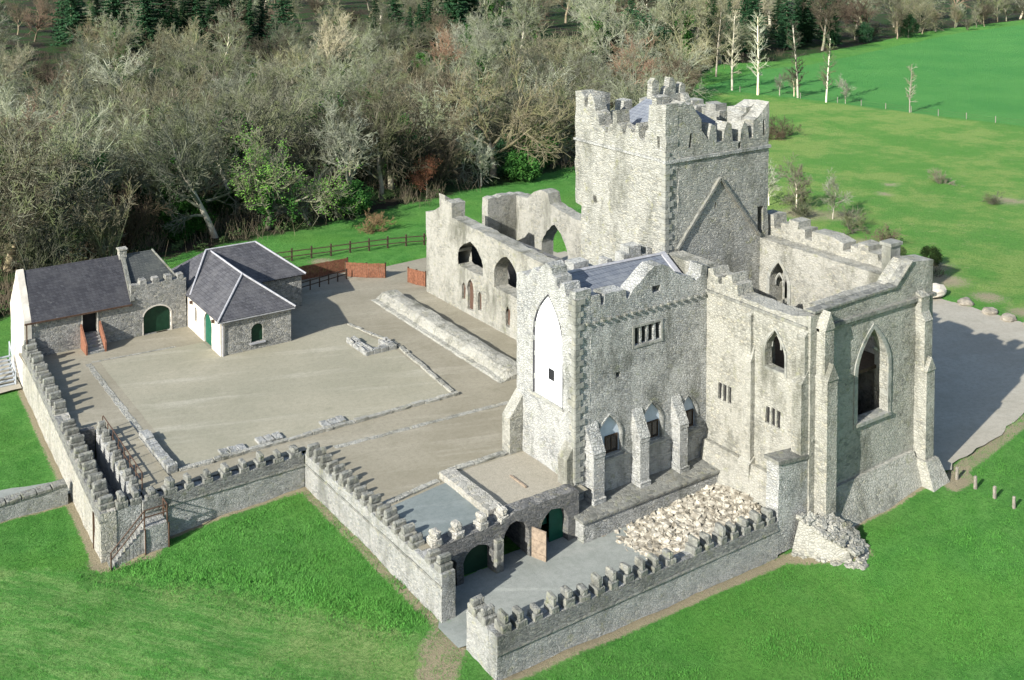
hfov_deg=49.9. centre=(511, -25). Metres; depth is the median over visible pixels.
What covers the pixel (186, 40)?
ivy clad tree
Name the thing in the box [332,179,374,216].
evergreen bush
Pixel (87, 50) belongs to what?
bare tree
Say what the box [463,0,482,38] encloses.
conifer tree
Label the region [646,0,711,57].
ivy clad tree
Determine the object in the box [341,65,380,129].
bare tree
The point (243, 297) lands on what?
outbuilding
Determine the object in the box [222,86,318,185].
bare tree
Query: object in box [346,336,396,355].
square foundation
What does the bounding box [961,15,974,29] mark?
coppice tree
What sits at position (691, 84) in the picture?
coppice tree
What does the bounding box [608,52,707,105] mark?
bare tree
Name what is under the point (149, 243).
brushwood
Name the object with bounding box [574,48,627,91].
bare tree
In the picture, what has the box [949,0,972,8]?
bare tree
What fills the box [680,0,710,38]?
bare tree
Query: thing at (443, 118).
bare tree
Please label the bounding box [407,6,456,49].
bare tree
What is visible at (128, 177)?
bare tree
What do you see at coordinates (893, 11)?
bare tree
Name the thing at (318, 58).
ivy clad tree
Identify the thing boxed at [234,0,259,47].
conifer tree
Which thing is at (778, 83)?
young tree
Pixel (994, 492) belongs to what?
bollard
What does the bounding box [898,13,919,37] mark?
evergreen tree
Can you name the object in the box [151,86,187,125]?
bare tree
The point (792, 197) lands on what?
bare shrub
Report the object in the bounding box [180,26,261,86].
bare tree
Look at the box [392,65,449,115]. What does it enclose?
bare tree
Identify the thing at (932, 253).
evergreen bush
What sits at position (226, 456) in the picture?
foundation kerb
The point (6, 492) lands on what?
path
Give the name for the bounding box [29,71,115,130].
bare tree
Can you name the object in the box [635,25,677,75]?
evergreen tree
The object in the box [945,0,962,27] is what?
bare tree
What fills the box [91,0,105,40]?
conifer tree
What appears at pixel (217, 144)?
bare tree
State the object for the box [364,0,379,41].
conifer tree
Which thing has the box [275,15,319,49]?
bare tree
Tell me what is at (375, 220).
straw shrub
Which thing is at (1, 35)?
bare tree
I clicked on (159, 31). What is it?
bare tree
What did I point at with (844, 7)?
bare tree
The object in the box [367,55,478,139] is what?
bare tree
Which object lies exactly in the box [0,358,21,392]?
pavement
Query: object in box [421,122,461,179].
coppice tree
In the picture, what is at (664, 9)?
bare tree
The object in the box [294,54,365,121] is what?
ivy clad tree
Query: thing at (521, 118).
bare tree
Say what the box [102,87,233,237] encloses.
bare tree
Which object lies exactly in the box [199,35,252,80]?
ivy clad tree
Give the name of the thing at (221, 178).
bare tree
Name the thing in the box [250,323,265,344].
window
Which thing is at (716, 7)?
ivy clad tree
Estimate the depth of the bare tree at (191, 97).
181.11 m
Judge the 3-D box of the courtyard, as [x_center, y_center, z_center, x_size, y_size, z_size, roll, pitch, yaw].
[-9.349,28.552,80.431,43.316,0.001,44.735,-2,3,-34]
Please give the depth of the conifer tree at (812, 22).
326.13 m
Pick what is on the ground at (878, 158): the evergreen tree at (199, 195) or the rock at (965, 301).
the evergreen tree at (199, 195)
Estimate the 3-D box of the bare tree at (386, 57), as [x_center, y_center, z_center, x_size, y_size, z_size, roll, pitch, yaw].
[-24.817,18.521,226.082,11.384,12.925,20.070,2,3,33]
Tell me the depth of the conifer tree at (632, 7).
262.06 m
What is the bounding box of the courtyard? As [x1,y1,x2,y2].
[18,258,587,549]
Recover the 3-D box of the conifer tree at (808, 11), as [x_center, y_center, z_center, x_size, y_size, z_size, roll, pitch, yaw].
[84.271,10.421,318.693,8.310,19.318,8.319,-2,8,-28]
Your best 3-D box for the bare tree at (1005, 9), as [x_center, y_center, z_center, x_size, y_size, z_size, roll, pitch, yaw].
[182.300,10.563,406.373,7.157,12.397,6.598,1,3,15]
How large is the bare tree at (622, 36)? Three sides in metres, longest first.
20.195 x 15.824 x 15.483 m
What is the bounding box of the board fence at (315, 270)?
[298,257,347,279]
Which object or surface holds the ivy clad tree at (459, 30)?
on the ground at (878, 158)
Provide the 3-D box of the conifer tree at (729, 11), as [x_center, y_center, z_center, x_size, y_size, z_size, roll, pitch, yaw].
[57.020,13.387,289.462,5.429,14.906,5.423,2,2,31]
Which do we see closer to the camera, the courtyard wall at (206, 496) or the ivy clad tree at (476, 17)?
the courtyard wall at (206, 496)
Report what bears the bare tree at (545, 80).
on the ground at (878, 158)
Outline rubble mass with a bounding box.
[791,511,869,570]
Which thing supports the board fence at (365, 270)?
on the courtyard
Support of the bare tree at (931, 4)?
on the ground at (878, 158)
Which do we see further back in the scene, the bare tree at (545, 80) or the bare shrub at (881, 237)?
the bare tree at (545, 80)
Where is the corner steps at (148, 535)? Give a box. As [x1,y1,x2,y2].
[107,498,169,571]
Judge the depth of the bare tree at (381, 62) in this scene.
211.63 m
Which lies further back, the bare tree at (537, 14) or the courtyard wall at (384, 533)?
the bare tree at (537, 14)
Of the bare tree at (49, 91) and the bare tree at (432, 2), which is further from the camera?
the bare tree at (432, 2)
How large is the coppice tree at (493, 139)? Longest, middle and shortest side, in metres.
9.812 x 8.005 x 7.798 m
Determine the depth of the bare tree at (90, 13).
305.57 m
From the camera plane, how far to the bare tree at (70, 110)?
140.64 m
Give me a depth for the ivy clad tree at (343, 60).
229.91 m
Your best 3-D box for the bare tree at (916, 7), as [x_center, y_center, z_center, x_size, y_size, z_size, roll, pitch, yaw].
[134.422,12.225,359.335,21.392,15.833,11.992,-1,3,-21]
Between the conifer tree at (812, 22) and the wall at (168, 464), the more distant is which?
the conifer tree at (812, 22)
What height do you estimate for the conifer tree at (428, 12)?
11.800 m
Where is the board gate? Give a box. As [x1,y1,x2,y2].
[407,266,426,286]
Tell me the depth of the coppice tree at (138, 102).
175.95 m
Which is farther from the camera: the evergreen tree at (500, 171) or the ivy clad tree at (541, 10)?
the ivy clad tree at (541, 10)
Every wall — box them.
[0,478,67,522]
[21,338,141,562]
[79,420,140,497]
[139,429,177,474]
[141,444,304,536]
[304,442,455,622]
[426,484,578,585]
[439,467,502,516]
[466,507,778,679]
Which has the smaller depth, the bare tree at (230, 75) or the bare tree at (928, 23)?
the bare tree at (230, 75)
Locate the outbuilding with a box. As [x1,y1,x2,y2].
[172,241,305,356]
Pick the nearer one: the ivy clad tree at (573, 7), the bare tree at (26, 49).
the bare tree at (26, 49)
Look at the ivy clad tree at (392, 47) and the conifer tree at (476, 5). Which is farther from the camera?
the conifer tree at (476, 5)
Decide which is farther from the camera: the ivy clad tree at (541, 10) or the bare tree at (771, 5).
the bare tree at (771, 5)
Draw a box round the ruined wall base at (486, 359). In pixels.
[371,290,516,382]
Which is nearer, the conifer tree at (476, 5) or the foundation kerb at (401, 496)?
the foundation kerb at (401, 496)
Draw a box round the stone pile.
[602,483,760,558]
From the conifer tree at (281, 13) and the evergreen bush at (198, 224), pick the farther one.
the conifer tree at (281, 13)
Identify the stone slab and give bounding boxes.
[217,443,246,453]
[255,431,282,443]
[319,415,345,426]
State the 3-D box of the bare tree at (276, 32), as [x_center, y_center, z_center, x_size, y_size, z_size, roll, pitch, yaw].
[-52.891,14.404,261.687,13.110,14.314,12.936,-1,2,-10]
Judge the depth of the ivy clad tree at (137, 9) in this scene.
304.54 m
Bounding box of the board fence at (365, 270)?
[345,261,385,277]
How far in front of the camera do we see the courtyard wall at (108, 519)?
66.30 m
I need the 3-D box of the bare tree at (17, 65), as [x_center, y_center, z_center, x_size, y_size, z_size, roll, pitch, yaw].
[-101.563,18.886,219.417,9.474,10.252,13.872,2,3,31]
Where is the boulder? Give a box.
[933,283,946,297]
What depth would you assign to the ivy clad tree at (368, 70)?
164.66 m
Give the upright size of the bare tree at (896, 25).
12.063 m
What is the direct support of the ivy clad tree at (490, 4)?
on the ground at (878, 158)
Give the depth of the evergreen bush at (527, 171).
146.59 m
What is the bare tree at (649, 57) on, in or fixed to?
on the ground at (878, 158)
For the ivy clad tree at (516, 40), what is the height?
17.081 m
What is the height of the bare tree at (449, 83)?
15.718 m
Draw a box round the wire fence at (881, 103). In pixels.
[741,87,1014,122]
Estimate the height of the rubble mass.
2.633 m
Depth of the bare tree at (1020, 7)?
406.23 m
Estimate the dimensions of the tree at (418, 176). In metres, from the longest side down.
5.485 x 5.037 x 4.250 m
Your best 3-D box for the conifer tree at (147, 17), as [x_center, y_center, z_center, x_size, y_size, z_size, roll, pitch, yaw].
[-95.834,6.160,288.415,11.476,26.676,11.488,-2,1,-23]
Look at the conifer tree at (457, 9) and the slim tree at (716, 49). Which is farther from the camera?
the conifer tree at (457, 9)
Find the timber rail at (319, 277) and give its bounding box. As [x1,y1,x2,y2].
[301,268,346,289]
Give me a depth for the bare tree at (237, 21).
267.97 m
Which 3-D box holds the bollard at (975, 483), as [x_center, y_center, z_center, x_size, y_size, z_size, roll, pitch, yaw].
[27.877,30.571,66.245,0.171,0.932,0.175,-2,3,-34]
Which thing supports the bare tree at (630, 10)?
on the ground at (878, 158)
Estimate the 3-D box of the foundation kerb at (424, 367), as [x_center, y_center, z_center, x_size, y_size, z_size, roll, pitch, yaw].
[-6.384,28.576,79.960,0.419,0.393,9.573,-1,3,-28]
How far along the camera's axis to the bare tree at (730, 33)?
269.81 m
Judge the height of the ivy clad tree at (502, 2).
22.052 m
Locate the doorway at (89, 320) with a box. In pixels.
[83,313,95,331]
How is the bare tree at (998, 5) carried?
on the ground at (878, 158)
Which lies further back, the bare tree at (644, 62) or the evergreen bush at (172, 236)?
the bare tree at (644, 62)
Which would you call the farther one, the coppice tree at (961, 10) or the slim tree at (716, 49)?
the coppice tree at (961, 10)
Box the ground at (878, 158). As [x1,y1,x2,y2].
[0,0,1023,679]
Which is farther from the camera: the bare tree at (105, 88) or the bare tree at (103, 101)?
the bare tree at (105, 88)
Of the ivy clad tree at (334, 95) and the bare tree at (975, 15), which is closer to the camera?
the ivy clad tree at (334, 95)
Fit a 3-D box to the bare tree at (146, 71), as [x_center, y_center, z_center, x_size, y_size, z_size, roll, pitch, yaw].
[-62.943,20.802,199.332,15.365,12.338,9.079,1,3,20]
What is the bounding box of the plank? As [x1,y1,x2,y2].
[510,475,526,487]
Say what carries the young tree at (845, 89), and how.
on the ground at (878, 158)
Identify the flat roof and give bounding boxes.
[391,483,479,540]
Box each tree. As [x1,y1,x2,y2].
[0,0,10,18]
[0,6,20,43]
[0,22,17,48]
[0,26,112,129]
[0,36,35,80]
[0,41,17,86]
[0,45,37,86]
[0,64,110,211]
[0,70,77,129]
[0,72,21,106]
[0,83,92,150]
[0,86,51,158]
[0,86,71,144]
[0,87,67,223]
[0,104,117,271]
[0,106,119,269]
[0,112,68,248]
[0,114,97,266]
[1,59,29,99]
[2,74,54,110]
[2,192,98,271]
[3,0,30,34]
[4,87,178,229]
[5,95,149,255]
[9,40,38,68]
[22,0,60,41]
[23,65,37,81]
[27,54,62,91]
[29,61,93,107]
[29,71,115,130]
[33,75,137,129]
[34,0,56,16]
[34,0,95,21]
[45,107,126,176]
[48,0,88,38]
[50,0,92,48]
[50,176,141,257]
[51,55,83,93]
[54,33,97,71]
[56,3,120,32]
[65,82,124,169]
[67,63,96,92]
[68,34,109,89]
[69,15,110,53]
[69,24,111,60]
[69,68,127,107]
[81,44,152,93]
[83,89,291,218]
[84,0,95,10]
[86,178,172,251]
[88,6,102,48]
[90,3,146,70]
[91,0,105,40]
[92,75,182,201]
[93,180,128,224]
[95,0,137,49]
[97,20,139,87]
[99,91,214,202]
[100,54,220,189]
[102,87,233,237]
[118,87,154,126]
[119,2,154,30]
[120,57,192,105]
[120,182,161,232]
[124,0,168,47]
[124,93,242,222]
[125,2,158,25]
[136,67,167,95]
[138,23,216,93]
[141,24,190,75]
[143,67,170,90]
[144,58,229,127]
[151,45,205,103]
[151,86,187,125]
[152,17,189,56]
[153,0,167,31]
[155,0,182,49]
[157,50,302,215]
[162,100,278,194]
[163,15,213,79]
[170,26,200,72]
[173,8,184,42]
[174,117,220,175]
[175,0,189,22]
[177,0,206,34]
[178,0,193,40]
[179,103,246,190]
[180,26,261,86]
[183,61,267,139]
[183,71,218,122]
[183,177,206,196]
[188,0,205,50]
[191,45,303,109]
[198,6,213,50]
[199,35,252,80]
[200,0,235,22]
[202,0,244,47]
[202,4,252,57]
[205,57,282,121]
[208,0,249,56]
[213,55,301,119]
[214,0,242,48]
[217,120,362,230]
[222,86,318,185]
[228,20,305,63]
[228,50,338,189]
[228,72,283,124]
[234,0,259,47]
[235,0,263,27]
[239,0,255,50]
[239,53,289,122]
[248,50,286,80]
[252,0,273,44]
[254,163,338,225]
[257,74,301,122]
[262,7,315,53]
[263,0,298,45]
[263,55,296,94]
[264,44,296,83]
[265,1,280,26]
[274,53,370,178]
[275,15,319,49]
[278,23,335,125]
[278,50,372,115]
[283,30,330,81]
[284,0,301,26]
[285,71,422,186]
[294,48,344,87]
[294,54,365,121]
[298,142,320,169]
[303,6,334,35]
[304,95,378,188]
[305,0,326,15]
[308,11,363,66]
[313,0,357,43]
[316,12,338,63]
[318,60,476,189]
[327,75,425,166]
[328,51,421,125]
[329,38,398,103]
[333,18,387,73]
[333,41,354,78]
[341,5,366,28]
[341,15,380,59]
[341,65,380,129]
[345,66,431,200]
[349,38,421,81]
[350,15,369,35]
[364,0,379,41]
[365,0,419,20]
[366,5,406,67]
[366,12,411,66]
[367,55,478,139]
[370,1,398,39]
[379,0,408,40]
[381,0,445,20]
[381,32,435,107]
[390,21,433,54]
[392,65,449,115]
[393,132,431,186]
[394,74,433,130]
[395,51,467,131]
[396,0,443,33]
[401,7,418,46]
[403,156,440,196]
[405,55,503,186]
[406,127,472,188]
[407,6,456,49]
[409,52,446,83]
[409,60,487,141]
[412,0,436,40]
[413,4,424,42]
[415,0,444,20]
[418,16,493,64]
[419,2,434,43]
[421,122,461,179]
[424,24,468,67]
[425,9,461,49]
[427,58,483,114]
[432,41,575,177]
[435,0,451,36]
[437,0,471,44]
[442,0,471,44]
[450,10,507,66]
[451,60,504,106]
[453,5,499,41]
[454,23,521,105]
[458,121,497,185]
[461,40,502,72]
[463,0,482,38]
[465,29,498,67]
[468,0,487,30]
[468,13,535,72]
[469,103,517,159]
[471,91,532,137]
[473,47,614,164]
[477,43,554,104]
[479,0,500,26]
[490,88,557,131]
[490,132,527,176]
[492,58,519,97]
[493,0,506,16]
[494,0,507,21]
[497,0,545,59]
[504,53,593,113]
[506,39,553,87]
[506,57,574,112]
[509,0,559,44]
[512,0,548,37]
[514,33,551,67]
[520,35,546,78]
[524,19,597,73]
[527,0,552,29]
[529,0,561,15]
[531,71,611,147]
[537,83,576,162]
[550,0,574,22]
[555,38,600,89]
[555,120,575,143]
[560,37,602,81]
[561,37,648,98]
[562,0,616,39]
[566,0,597,36]
[573,0,642,72]
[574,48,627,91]
[584,64,646,110]
[589,19,666,78]
[592,24,629,70]
[605,0,622,14]
[605,4,657,66]
[607,28,673,91]
[607,69,664,106]
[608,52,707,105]
[611,0,648,21]
[613,3,648,34]
[614,0,637,53]
[614,8,657,56]
[618,29,719,102]
[619,0,654,13]
[630,21,735,76]
[634,41,714,89]
[635,0,681,32]
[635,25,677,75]
[636,0,696,25]
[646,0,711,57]
[648,0,676,27]
[649,43,709,93]
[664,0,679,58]
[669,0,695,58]
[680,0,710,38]
[682,78,701,91]
[689,69,702,88]
[694,0,745,33]
[696,0,770,63]
[699,0,723,57]
[711,7,728,76]
[718,0,778,33]
[721,0,734,53]
[723,9,743,89]
[729,0,758,55]
[735,0,776,21]
[736,0,760,50]
[737,2,760,45]
[746,9,770,94]
[750,0,769,49]
[765,0,789,39]
[766,0,805,24]
[768,160,782,205]
[772,0,802,49]
[773,153,813,206]
[774,69,788,90]
[782,67,802,91]
[783,19,808,97]
[791,0,806,44]
[792,0,816,39]
[797,0,814,43]
[799,0,846,50]
[805,0,821,39]
[815,0,841,45]
[816,34,837,101]
[817,0,841,37]
[819,22,840,36]
[819,169,854,218]
[834,0,857,24]
[836,0,881,40]
[836,74,856,103]
[841,19,870,39]
[846,0,876,26]
[854,0,879,24]
[855,22,873,42]
[870,0,941,26]
[870,22,884,38]
[885,0,910,32]
[889,1,909,38]
[892,17,923,37]
[895,0,944,31]
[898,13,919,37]
[905,64,917,112]
[906,0,945,10]
[911,12,934,33]
[915,5,946,31]
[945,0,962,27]
[949,0,965,26]
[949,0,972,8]
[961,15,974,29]
[969,0,994,6]
[969,6,987,23]
[970,3,984,26]
[971,0,998,22]
[974,2,995,26]
[990,0,1009,21]
[998,0,1013,20]
[999,0,1016,19]
[1007,0,1023,18]
[1011,0,1023,17]
[1013,0,1023,13]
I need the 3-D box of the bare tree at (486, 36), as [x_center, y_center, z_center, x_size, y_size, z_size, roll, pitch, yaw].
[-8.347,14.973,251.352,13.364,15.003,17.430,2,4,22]
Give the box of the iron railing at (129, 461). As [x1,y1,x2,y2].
[102,415,142,489]
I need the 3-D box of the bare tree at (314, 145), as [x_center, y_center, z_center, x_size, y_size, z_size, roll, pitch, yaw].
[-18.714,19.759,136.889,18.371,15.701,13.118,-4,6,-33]
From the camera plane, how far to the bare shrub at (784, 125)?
179.60 m
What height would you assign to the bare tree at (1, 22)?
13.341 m
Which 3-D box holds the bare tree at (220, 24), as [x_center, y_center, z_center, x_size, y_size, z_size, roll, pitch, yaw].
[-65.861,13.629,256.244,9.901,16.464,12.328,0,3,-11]
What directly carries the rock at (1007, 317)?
on the drive
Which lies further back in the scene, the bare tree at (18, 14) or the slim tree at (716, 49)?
the bare tree at (18, 14)
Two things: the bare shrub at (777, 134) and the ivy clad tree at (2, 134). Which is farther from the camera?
the bare shrub at (777, 134)
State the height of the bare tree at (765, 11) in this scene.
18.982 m
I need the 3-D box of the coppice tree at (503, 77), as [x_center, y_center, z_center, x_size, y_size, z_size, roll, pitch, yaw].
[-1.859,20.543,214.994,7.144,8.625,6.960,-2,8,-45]
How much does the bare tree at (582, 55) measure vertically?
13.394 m
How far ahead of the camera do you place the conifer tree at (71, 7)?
283.71 m
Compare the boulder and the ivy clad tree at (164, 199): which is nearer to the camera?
the boulder
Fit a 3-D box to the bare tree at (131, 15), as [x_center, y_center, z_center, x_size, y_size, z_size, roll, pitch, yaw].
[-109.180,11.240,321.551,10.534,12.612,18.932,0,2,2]
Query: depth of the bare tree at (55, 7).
318.67 m
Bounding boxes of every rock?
[957,297,973,305]
[982,307,997,315]
[999,313,1016,321]
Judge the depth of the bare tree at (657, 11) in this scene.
307.73 m
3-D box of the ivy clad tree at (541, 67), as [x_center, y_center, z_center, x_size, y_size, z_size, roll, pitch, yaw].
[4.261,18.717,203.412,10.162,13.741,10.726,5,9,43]
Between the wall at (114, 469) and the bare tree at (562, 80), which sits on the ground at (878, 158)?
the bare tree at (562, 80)
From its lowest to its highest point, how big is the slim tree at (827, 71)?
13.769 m
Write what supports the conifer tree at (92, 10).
on the ground at (878, 158)
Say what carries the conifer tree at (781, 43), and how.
on the ground at (878, 158)
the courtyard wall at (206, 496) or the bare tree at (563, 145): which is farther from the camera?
the bare tree at (563, 145)
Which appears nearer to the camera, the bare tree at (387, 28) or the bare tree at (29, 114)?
the bare tree at (29, 114)
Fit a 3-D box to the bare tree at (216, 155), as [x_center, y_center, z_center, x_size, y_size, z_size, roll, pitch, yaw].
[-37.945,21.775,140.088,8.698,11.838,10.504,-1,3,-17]
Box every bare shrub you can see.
[768,124,786,141]
[769,115,801,137]
[780,186,811,205]
[787,197,819,217]
[835,202,869,235]
[863,223,906,241]
[927,166,965,186]
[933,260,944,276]
[981,190,1004,204]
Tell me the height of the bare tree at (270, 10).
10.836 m
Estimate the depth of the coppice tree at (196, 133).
148.29 m
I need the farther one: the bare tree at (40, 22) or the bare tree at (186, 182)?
the bare tree at (40, 22)
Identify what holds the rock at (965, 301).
on the drive
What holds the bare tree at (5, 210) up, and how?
on the ground at (878, 158)
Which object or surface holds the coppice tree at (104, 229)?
on the ground at (878, 158)
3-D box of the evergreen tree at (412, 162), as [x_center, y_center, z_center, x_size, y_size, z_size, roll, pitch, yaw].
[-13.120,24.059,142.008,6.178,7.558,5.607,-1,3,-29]
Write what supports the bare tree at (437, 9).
on the ground at (878, 158)
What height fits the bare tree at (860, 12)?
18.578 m
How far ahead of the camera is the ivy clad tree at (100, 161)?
112.45 m
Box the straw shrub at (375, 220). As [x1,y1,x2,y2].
[354,209,395,233]
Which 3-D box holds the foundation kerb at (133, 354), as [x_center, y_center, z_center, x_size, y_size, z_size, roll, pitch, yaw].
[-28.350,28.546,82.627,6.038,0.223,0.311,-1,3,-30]
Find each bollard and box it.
[955,467,958,479]
[973,475,976,488]
[993,486,996,498]
[1012,496,1015,508]
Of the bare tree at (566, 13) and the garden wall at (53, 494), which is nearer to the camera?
the garden wall at (53, 494)
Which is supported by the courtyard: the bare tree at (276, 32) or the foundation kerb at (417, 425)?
the foundation kerb at (417, 425)
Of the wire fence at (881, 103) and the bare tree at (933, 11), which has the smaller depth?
the wire fence at (881, 103)
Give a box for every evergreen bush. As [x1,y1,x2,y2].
[156,192,217,240]
[164,220,195,240]
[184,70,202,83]
[206,187,240,215]
[282,154,305,179]
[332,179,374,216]
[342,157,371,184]
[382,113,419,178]
[411,52,430,67]
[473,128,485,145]
[502,147,543,182]
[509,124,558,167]
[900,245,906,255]
[920,245,943,264]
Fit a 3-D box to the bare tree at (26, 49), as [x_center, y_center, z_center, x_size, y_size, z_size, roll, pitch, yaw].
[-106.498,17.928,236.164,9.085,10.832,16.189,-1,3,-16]
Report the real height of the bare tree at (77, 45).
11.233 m
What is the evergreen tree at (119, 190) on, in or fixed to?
on the ground at (878, 158)
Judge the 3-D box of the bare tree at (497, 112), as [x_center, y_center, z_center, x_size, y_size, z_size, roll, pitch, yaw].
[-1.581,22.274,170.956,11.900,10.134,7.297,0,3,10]
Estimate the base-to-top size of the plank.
0.080 m
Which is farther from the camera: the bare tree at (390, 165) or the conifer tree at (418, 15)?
the conifer tree at (418, 15)
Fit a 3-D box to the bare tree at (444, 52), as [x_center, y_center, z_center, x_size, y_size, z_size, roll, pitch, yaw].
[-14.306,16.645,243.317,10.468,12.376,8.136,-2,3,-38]
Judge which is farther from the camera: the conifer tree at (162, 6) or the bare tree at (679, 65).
the conifer tree at (162, 6)
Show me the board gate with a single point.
(416, 277)
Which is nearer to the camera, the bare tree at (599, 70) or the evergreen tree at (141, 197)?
the evergreen tree at (141, 197)
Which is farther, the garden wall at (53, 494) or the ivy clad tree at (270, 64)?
the ivy clad tree at (270, 64)
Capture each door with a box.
[143,305,169,333]
[206,314,211,345]
[463,545,486,574]
[532,526,546,561]
[542,508,562,541]
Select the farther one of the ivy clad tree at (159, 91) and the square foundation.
the ivy clad tree at (159, 91)
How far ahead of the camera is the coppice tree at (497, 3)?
367.25 m
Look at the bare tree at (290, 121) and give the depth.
138.89 m
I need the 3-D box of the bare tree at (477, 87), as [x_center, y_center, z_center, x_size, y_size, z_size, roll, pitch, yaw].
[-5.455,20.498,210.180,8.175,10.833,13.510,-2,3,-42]
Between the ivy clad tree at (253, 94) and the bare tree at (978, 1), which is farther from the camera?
the bare tree at (978, 1)
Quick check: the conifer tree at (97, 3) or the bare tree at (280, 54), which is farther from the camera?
the conifer tree at (97, 3)
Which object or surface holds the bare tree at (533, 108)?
on the ground at (878, 158)
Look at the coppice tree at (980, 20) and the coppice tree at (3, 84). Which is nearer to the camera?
the coppice tree at (3, 84)
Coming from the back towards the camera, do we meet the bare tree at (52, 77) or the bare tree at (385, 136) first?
the bare tree at (52, 77)
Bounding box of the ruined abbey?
[426,76,949,553]
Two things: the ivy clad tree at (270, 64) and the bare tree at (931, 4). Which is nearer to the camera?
the ivy clad tree at (270, 64)
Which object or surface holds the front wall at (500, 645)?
on the ground at (878, 158)
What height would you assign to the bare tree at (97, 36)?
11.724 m
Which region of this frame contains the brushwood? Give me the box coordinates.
[0,41,784,314]
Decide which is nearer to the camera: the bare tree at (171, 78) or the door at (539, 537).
the door at (539, 537)
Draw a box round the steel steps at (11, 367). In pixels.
[0,341,16,386]
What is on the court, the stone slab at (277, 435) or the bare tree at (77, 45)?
the stone slab at (277, 435)
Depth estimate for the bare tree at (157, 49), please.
237.88 m
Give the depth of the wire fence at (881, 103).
206.37 m
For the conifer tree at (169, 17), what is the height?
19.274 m
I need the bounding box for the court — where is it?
[100,324,449,465]
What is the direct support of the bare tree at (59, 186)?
on the ground at (878, 158)
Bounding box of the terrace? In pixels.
[459,451,573,505]
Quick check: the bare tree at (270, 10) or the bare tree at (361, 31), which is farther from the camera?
the bare tree at (270, 10)
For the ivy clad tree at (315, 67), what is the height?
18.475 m
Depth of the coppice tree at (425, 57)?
222.03 m
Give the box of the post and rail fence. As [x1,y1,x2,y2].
[276,233,426,260]
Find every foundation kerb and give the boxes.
[85,363,142,432]
[92,346,174,362]
[178,391,458,471]
[333,401,508,448]
[347,323,398,344]
[376,479,440,509]
[397,344,453,392]
[437,450,508,474]
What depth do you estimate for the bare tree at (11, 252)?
105.74 m
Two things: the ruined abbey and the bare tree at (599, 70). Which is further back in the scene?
the bare tree at (599, 70)
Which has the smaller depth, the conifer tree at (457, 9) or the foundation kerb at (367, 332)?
the foundation kerb at (367, 332)
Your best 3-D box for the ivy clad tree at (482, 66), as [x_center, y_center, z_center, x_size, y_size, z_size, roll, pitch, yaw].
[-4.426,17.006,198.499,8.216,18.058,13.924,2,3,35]
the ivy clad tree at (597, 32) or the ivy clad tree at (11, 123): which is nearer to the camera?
the ivy clad tree at (11, 123)
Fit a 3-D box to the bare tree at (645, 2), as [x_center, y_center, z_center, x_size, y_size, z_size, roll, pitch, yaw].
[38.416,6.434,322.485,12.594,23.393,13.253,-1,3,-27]
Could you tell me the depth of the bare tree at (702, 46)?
233.76 m
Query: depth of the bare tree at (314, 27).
310.96 m
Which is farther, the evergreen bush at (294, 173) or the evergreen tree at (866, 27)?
the evergreen tree at (866, 27)
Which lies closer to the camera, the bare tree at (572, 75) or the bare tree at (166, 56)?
the bare tree at (572, 75)
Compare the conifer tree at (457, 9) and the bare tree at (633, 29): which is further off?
the conifer tree at (457, 9)
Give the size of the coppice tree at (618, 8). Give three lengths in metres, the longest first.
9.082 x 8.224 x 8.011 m
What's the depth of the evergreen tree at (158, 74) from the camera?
217.00 m
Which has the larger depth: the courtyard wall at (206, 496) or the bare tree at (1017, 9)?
the bare tree at (1017, 9)
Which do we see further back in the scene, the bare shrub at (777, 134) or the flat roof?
the bare shrub at (777, 134)
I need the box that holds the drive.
[553,251,1023,469]
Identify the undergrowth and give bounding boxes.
[0,44,794,313]
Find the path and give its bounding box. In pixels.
[0,482,69,497]
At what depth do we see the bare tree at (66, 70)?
197.52 m
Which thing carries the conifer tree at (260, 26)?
on the ground at (878, 158)
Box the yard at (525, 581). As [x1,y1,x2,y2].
[438,527,646,647]
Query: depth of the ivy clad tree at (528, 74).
191.80 m
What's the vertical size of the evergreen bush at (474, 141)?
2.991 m
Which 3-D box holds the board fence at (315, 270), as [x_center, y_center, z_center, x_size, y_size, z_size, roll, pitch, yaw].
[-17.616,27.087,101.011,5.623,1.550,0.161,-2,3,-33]
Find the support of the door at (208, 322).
in the outbuilding
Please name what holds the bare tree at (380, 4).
on the ground at (878, 158)
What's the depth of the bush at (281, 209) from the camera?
122.11 m
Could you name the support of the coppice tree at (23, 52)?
on the ground at (878, 158)
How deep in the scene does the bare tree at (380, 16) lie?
283.72 m
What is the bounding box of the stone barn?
[10,246,186,387]

